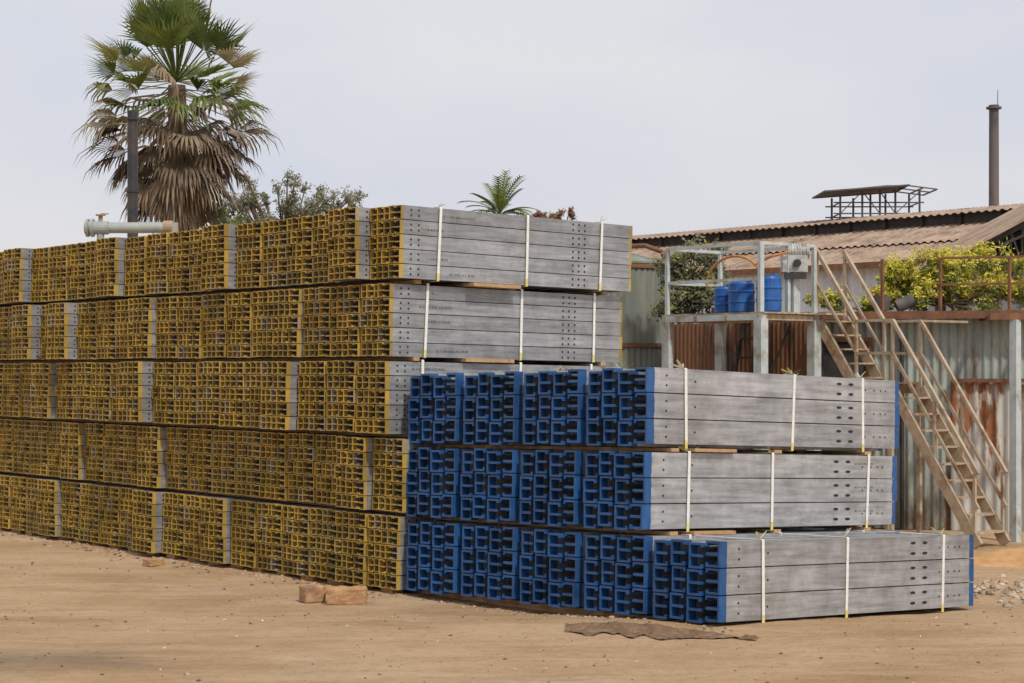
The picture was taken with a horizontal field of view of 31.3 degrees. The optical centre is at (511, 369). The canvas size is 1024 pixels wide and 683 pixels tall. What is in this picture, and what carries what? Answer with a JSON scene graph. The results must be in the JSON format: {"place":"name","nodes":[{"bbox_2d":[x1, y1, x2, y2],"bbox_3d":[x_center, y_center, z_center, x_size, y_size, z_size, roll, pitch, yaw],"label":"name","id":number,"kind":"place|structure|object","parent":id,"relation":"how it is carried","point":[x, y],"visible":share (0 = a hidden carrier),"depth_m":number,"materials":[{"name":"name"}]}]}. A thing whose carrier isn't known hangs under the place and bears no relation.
{"place":"outdoors","nodes":[
{"label":"outdoors","id":0,"kind":"place"},
{"bbox_2d":[0,528,1023,682],"bbox_3d":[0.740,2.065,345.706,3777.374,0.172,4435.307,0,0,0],"label":"ground","id":1,"kind":"structure","parent":0,"point":[474,644],"depth_m":13.63,"materials":[{"name":"beige soil"}]},
{"bbox_2d":[84,213,177,238],"bbox_3d":[-6.261,-0.220,30.089,1.518,4.700,0.310,0,0,-8],"label":"water pipeline","id":2,"kind":"object","parent":1,"relation":"on","point":[100,228],"visible":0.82,"depth_m":30.01,"materials":[{"name":"white metal"}]},
{"bbox_2d":[126,110,139,237],"bbox_3d":[-7.260,-1.415,35.000,0.257,7.090,0.257,0,0,0],"label":"black vent pipe","id":3,"kind":"object","parent":1,"relation":"on","point":[132,119],"visible":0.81,"depth_m":34.91,"materials":[{"name":"black metal"}]},
{"bbox_2d":[143,557,164,565],"bbox_3d":[-3.899,2.087,19.899,0.156,0.080,0.207,0,0,38],"label":"laterite block","id":4,"kind":"object","parent":1,"relation":"on","point":[156,561],"depth_m":19.84,"materials":[{"name":"brown stone"}]},
{"bbox_2d":[70,0,283,234],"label":"fan palm tree","id":5,"kind":"object","parent":1,"relation":"on","point":[185,188],"visible":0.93,"depth_m":44.20,"materials":[{"name":"green plant"}]},
{"bbox_2d":[199,203,246,227],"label":"broadleaf bush","id":6,"kind":"object","parent":1,"relation":"on","point":[238,221],"visible":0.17,"depth_m":47.92,"materials":[{"name":"green plant"}]},
{"bbox_2d":[206,166,367,224],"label":"olive tree","id":7,"kind":"object","parent":1,"relation":"on","point":[250,200],"visible":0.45,"depth_m":49.60,"materials":[{"name":"green plant"}]},
{"bbox_2d":[299,583,325,602],"bbox_3d":[-1.829,2.044,16.749,0.207,0.160,0.198,0,0,-29],"label":"laterite block","id":8,"kind":"object","parent":1,"relation":"on","point":[312,593],"depth_m":16.67,"materials":[{"name":"brown stone"}]},
{"bbox_2d":[0,201,632,592],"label":"yellow end beam stack","id":9,"kind":"object","parent":1,"relation":"on","point":[236,396],"visible":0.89,"depth_m":19.18,"materials":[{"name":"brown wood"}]},
{"bbox_2d":[326,585,367,604],"bbox_3d":[-1.500,2.044,16.599,0.378,0.160,0.219,0,0,0],"label":"laterite block","id":10,"kind":"object","parent":1,"relation":"on","point":[346,595],"depth_m":16.50,"materials":[{"name":"brown stone"}]},
{"bbox_2d":[0,570,975,677],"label":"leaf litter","id":11,"kind":"object","parent":1,"relation":"on","point":[424,634],"visible":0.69,"depth_m":14.28,"materials":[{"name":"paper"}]},
{"bbox_2d":[457,169,538,216],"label":"date palm tree","id":12,"kind":"object","parent":1,"relation":"on","point":[500,202],"visible":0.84,"depth_m":49.85,"materials":[{"name":"green plant"}]},
{"bbox_2d":[0,530,1020,682],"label":"pebbles","id":13,"kind":"object","parent":1,"relation":"on","point":[373,592],"visible":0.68,"depth_m":16.22,"materials":[{"name":"stone"}]},
{"bbox_2d":[532,206,576,220],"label":"red leaf shrub","id":14,"kind":"object","parent":1,"relation":"on","point":[571,213],"visible":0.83,"depth_m":45.96,"materials":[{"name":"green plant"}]},
{"bbox_2d":[598,243,664,368],"bbox_3d":[1.500,0.100,28.000,1.850,4.060,1.850,0,0,0],"label":"corrugated storage tank","id":15,"kind":"object","parent":1,"relation":"on","point":[641,334],"visible":0.11,"depth_m":27.24,"materials":[{"name":"metal"}]},
{"bbox_2d":[564,621,758,639],"bbox_3d":[1.127,1.979,13.956,1.565,0.059,0.815,0,0,18],"label":"discarded sack","id":16,"kind":"object","parent":1,"relation":"on","point":[654,630],"visible":1,"depth_m":13.88,"materials":[{"name":"fabric"}]},
{"bbox_2d":[406,359,973,622],"bbox_3d":[1.513,1.079,16.834,3.325,2.201,4.222,3,-3,-39],"label":"blue end beam stack","id":17,"kind":"object","parent":1,"relation":"on","point":[667,493],"visible":1,"depth_m":15.77,"materials":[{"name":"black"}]},
{"bbox_2d":[647,235,732,323],"bbox_3d":[2.670,0.082,26.396,1.433,4.098,0.814,0,0,0],"label":"leafy tree","id":18,"kind":"object","parent":1,"relation":"on","point":[693,299],"visible":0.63,"depth_m":26.32,"materials":[{"name":"green plant"}]},
{"bbox_2d":[673,321,822,453],"bbox_3d":[3.132,0.735,25.004,0.080,2.790,2.910,0,0,-39],"label":"rusty sheet partition","id":19,"kind":"object","parent":1,"relation":"on","point":[694,346],"visible":0.09,"depth_m":25.06,"materials":[{"name":"metal"}]},
{"bbox_2d":[661,241,846,450],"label":"elevated platform","id":20,"kind":"structure","parent":1,"relation":"on","point":[760,319],"depth_m":23.60,"materials":[{"name":"concrete"}]},
{"bbox_2d":[714,284,728,312],"bbox_3d":[2.781,-0.926,23.980,0.276,0.387,0.276,0,0,0],"label":"blue barrel","id":21,"kind":"object","parent":20,"relation":"on","point":[720,299],"visible":0.57,"depth_m":23.86,"materials":[{"name":"plastic"}]},
{"bbox_2d":[728,281,754,312],"bbox_3d":[2.967,-0.957,23.642,0.360,0.447,0.360,0,0,0],"label":"blue barrel","id":22,"kind":"object","parent":20,"relation":"on","point":[741,296],"visible":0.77,"depth_m":23.50,"materials":[{"name":"plastic"}]},
{"bbox_2d":[705,251,789,286],"bbox_3d":[2.973,-1.306,23.626,1.351,0.417,0.234,0,0,44],"label":"orange hose","id":23,"kind":"object","parent":20,"relation":"on","point":[737,256],"visible":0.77,"depth_m":23.69,"materials":[{"name":"rubber"}]},
{"bbox_2d":[756,273,781,311],"bbox_3d":[3.271,-0.982,23.270,0.339,0.497,0.339,0,0,0],"label":"blue barrel","id":24,"kind":"object","parent":20,"relation":"on","point":[772,292],"visible":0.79,"depth_m":23.12,"materials":[{"name":"plastic"}]},
{"bbox_2d":[781,243,809,312],"bbox_3d":[3.620,-1.175,23.372,0.340,0.890,0.240,0,0,0],"label":"pump motor","id":25,"kind":"object","parent":20,"relation":"on","point":[799,253],"visible":1,"depth_m":23.29,"materials":[{"name":"metal"}]},
{"bbox_2d":[734,324,790,373],"bbox_3d":[3.148,0.764,24.241,0.736,2.740,0.938,0,0,-39],"label":"steel ladder","id":26,"kind":"object","parent":1,"relation":"on","point":[741,338],"visible":0.14,"depth_m":24.62,"materials":[{"name":"black metal"}]},
{"bbox_2d":[632,203,1023,323],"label":"warehouse","id":27,"kind":"structure","parent":1,"relation":"on","point":[867,243],"depth_m":38.83,"materials":[{"name":"metal"}]},
{"bbox_2d":[812,184,937,219],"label":"rooftop vent canopy","id":28,"kind":"object","parent":27,"relation":"on","point":[872,190],"visible":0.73,"depth_m":41.98,"materials":[{"name":"metal"}]},
{"bbox_2d":[800,255,1023,541],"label":"corrugated shed","id":29,"kind":"structure","parent":1,"relation":"on","point":[982,351],"depth_m":24.21,"materials":[{"name":"metal"}]},
{"bbox_2d":[803,282,901,311],"bbox_3d":[4.907,-0.992,25.987,1.549,0.552,0.446,0,0,0],"label":"shrub","id":30,"kind":"object","parent":29,"relation":"on","point":[834,299],"visible":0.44,"depth_m":25.95,"materials":[{"name":"green plant"}]},
{"bbox_2d":[873,294,915,310],"bbox_3d":[5.164,-0.900,24.750,0.586,0.262,0.258,0,0,0],"label":"metal bucket","id":31,"kind":"object","parent":29,"relation":"on","point":[906,302],"visible":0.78,"depth_m":24.65,"materials":[{"name":"grey metal"}]},
{"bbox_2d":[867,236,1023,310],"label":"flowering shrub","id":32,"kind":"object","parent":29,"relation":"on","point":[896,277],"visible":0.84,"depth_m":25.16,"materials":[{"name":"green plant"}]},
{"bbox_2d":[914,206,1023,310],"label":"open truss shed","id":33,"kind":"structure","parent":1,"relation":"on","point":[1010,223],"depth_m":33.47,"materials":[{"name":"metal"}]},
{"bbox_2d":[986,90,1001,205],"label":"factory chimney","id":34,"kind":"object","parent":1,"relation":"on","point":[993,109],"visible":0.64,"depth_m":47.89,"materials":[{"name":"metal"}]},
{"bbox_2d":[970,547,1023,566],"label":"earth mound","id":35,"kind":"object","parent":1,"relation":"on","point":[1011,557],"visible":0.45,"depth_m":20.04,"materials":[{"name":"orange soil"}]},
{"bbox_2d":[971,574,1023,607],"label":"rubble pile","id":36,"kind":"object","parent":1,"relation":"on","point":[1012,591],"visible":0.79,"depth_m":17.49,"materials":[{"name":"grey stone"}]},
{"bbox_2d":[0,0,1023,363],"label":"sky","id":37,"kind":"structure","parent":0,"point":[649,116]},
{"bbox_2d":[817,248,1010,548],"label":"steel staircase","id":38,"kind":"structure","parent":0,"point":[927,405],"depth_m":22.66,"materials":[{"name":"metal"}]}
]}

